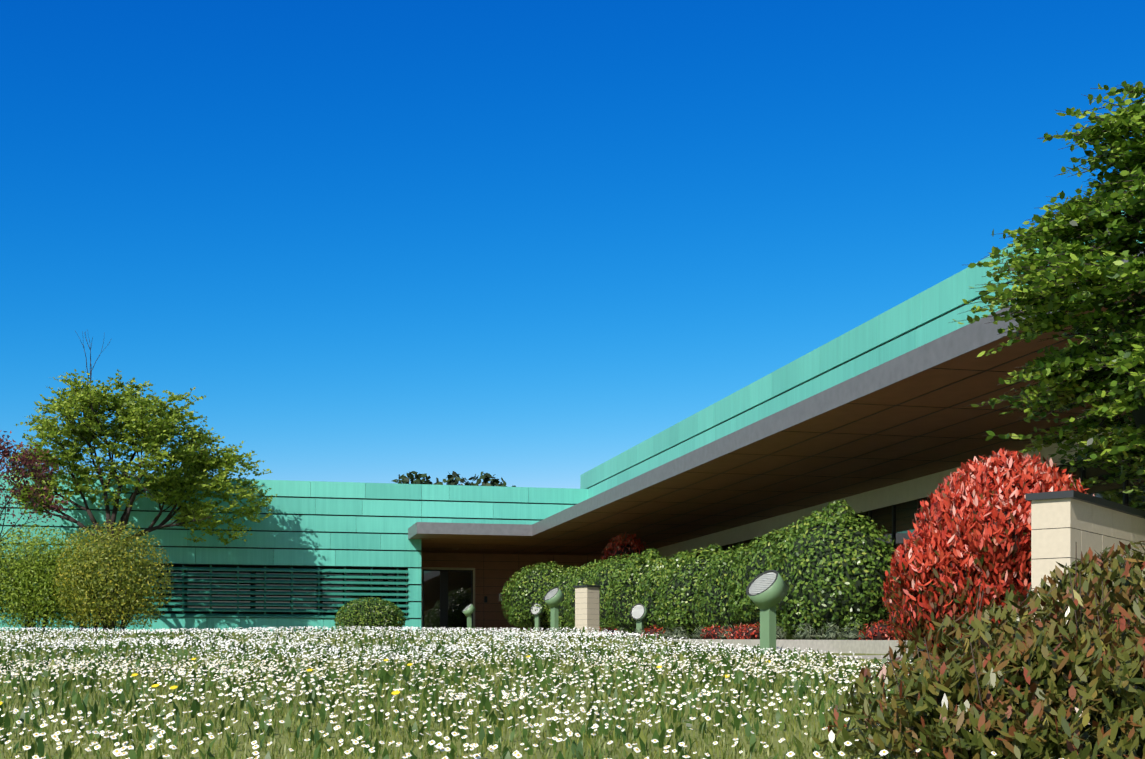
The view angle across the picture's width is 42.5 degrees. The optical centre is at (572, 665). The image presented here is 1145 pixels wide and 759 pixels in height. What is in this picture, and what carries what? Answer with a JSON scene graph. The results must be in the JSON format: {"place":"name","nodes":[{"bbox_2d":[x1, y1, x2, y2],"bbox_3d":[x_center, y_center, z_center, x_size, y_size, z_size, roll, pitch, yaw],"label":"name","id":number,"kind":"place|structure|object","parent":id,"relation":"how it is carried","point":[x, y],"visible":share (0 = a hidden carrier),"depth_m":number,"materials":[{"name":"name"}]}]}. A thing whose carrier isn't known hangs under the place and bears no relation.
{"place":"outdoors","nodes":[
{"label":"outdoors","id":0,"kind":"place"},
{"bbox_2d":[0,430,67,541],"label":"red tree","id":1,"kind":"object","parent":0,"point":[6,452],"depth_m":41.79,"materials":[{"name":"plant"}]},
{"bbox_2d":[0,631,927,758],"bbox_3d":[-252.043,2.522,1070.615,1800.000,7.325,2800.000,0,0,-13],"label":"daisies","id":2,"kind":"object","parent":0,"point":[458,743],"depth_m":6.82,"materials":[{"name":"white plant"}]},
{"bbox_2d":[5,537,160,631],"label":"bush stems","id":3,"kind":"object","parent":2,"relation":"on","point":[121,627],"visible":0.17,"depth_m":39.90,"materials":[{"name":"brown plant"}]},
{"bbox_2d":[0,536,11,610],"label":"bush leaves","id":4,"kind":"object","parent":3,"relation":"attached to","point":[4,570],"visible":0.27,"depth_m":40.06,"materials":[{"name":"green plant"}]},
{"bbox_2d":[0,524,92,627],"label":"bush leaves","id":5,"kind":"object","parent":3,"relation":"on","point":[36,559],"visible":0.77,"depth_m":39.91,"materials":[{"name":"green plant"}]},
{"bbox_2d":[38,530,136,627],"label":"bush leaves","id":6,"kind":"object","parent":3,"relation":"on","point":[83,580],"visible":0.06,"depth_m":40.90,"materials":[{"name":"green plant"}]},
{"bbox_2d":[51,519,173,627],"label":"bush leaves","id":7,"kind":"object","parent":3,"relation":"attached to","point":[89,567],"visible":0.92,"depth_m":39.25,"materials":[{"name":"green plant"}]},
{"bbox_2d":[2,330,276,629],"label":"tree","id":8,"kind":"object","parent":2,"relation":"on","point":[129,410],"depth_m":45.93,"materials":[{"name":"green plant"}]},
{"bbox_2d":[334,597,405,630],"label":"round shrub leaves","id":9,"kind":"object","parent":2,"relation":"on","point":[373,613],"visible":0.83,"depth_m":48.70,"materials":[{"name":"green plant"}]},
{"bbox_2d":[0,655,770,704],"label":"dandelions","id":10,"kind":"object","parent":2,"relation":"on","point":[393,692],"visible":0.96,"depth_m":9.37,"materials":[{"name":"yellow plant"}]},
{"bbox_2d":[462,604,475,629],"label":"garden light","id":11,"kind":"object","parent":2,"relation":"on","point":[468,610],"visible":0.92,"depth_m":47.80,"materials":[{"name":"green metal"}]},
{"bbox_2d":[0,652,1061,758],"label":"daisy centres","id":12,"kind":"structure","parent":2,"relation":"on","point":[428,697],"depth_m":7.65,"materials":[{"name":"yellow plant"}]},
{"bbox_2d":[530,603,543,630],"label":"garden light","id":13,"kind":"object","parent":2,"relation":"on","point":[537,616],"visible":0.85,"depth_m":47.86,"materials":[{"name":"green metal"}]},
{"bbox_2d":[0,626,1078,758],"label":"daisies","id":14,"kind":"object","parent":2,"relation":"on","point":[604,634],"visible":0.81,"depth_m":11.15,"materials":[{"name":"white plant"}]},
{"bbox_2d":[543,587,564,631],"bbox_3d":[-0.392,-1.140,30.931,0.431,1.014,0.410,0,0,-38],"label":"garden light","id":15,"kind":"object","parent":2,"relation":"on","point":[553,598],"visible":0.94,"depth_m":30.86,"materials":[{"name":"green metal"}]},
{"bbox_2d":[0,197,1142,631],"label":"teal building","id":16,"kind":"structure","parent":2,"relation":"on","point":[344,525],"depth_m":49.52,"materials":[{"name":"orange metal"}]},
{"bbox_2d":[0,564,407,618],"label":"louvres","id":17,"kind":"object","parent":16,"relation":"attached to","point":[217,591],"visible":0.65,"depth_m":50.15,"materials":[{"name":"teal metal"}]},
{"bbox_2d":[573,585,600,636],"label":"pillar","id":18,"kind":"structure","parent":2,"relation":"on","point":[587,606],"depth_m":35.80,"materials":[{"name":"stone"}]},
{"bbox_2d":[600,533,651,563],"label":"photinia leaves","id":19,"kind":"object","parent":2,"relation":"on","point":[622,549],"visible":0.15,"depth_m":44.75,"materials":[{"name":"red plant"}]},
{"bbox_2d":[630,603,648,638],"bbox_3d":[1.642,-0.954,35.971,0.410,1.110,0.304,0,0,32],"label":"garden light","id":20,"kind":"object","parent":2,"relation":"on","point":[638,613],"visible":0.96,"depth_m":35.91,"materials":[{"name":"green"}]},
{"bbox_2d":[500,500,901,639],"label":"hedge leaves","id":21,"kind":"object","parent":2,"relation":"on","point":[830,569],"visible":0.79,"depth_m":29.78,"materials":[{"name":"green plant"}]},
{"bbox_2d":[502,628,924,659],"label":"wall","id":22,"kind":"structure","parent":2,"relation":"on","point":[859,646],"depth_m":22.24,"materials":[{"name":"concrete"}]},
{"bbox_2d":[548,620,865,639],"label":"low plants","id":23,"kind":"object","parent":22,"relation":"on","point":[830,634],"visible":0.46,"depth_m":25.05,"materials":[{"name":"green plant"}]},
{"bbox_2d":[599,619,912,639],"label":"red leaves","id":24,"kind":"object","parent":22,"relation":"on","point":[872,632],"visible":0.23,"depth_m":26.61,"materials":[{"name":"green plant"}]},
{"bbox_2d":[746,570,787,655],"bbox_3d":[2.111,-0.533,15.978,0.431,1.014,0.410,0,0,-38],"label":"garden light","id":25,"kind":"object","parent":2,"relation":"on","point":[766,591],"visible":0.94,"depth_m":15.91,"materials":[{"name":"green metal"}]},
{"bbox_2d":[406,252,1144,631],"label":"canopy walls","id":26,"kind":"structure","parent":2,"relation":"on","point":[890,444],"depth_m":33.60,"materials":[{"name":"wood"}]},
{"bbox_2d":[812,541,1144,758],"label":"shrub","id":27,"kind":"object","parent":2,"relation":"on","point":[1047,649],"depth_m":4.30,"materials":[{"name":"green plant"}]},
{"bbox_2d":[880,447,1093,660],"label":"photinia leaves","id":28,"kind":"object","parent":2,"relation":"on","point":[969,537],"visible":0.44,"depth_m":13.12,"materials":[{"name":"red plant"}]},
{"bbox_2d":[1025,490,1144,620],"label":"wall","id":29,"kind":"structure","parent":2,"relation":"on","point":[1063,523],"depth_m":11.69,"materials":[{"name":"stone"}]},
{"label":"distant trunks","id":30,"kind":"object","parent":2,"relation":"on","visible":0},
{"bbox_2d":[392,471,515,486],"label":"distant trees","id":31,"kind":"object","parent":30,"relation":"attached to","point":[486,477],"depth_m":91.34,"materials":[{"name":"green plant"}]},
{"bbox_2d":[0,626,935,758],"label":"grass","id":32,"kind":"structure","parent":0,"point":[384,676],"depth_m":8.35,"materials":[{"name":"green plant"}]},
{"bbox_2d":[0,0,1144,488],"label":"sky","id":33,"kind":"structure","parent":0,"point":[525,243],"materials":[{"name":"blue"}]},
{"bbox_2d":[948,81,1144,509],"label":"tree","id":34,"kind":"object","parent":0,"point":[1091,299],"depth_m":12.97,"materials":[{"name":"green plant"}]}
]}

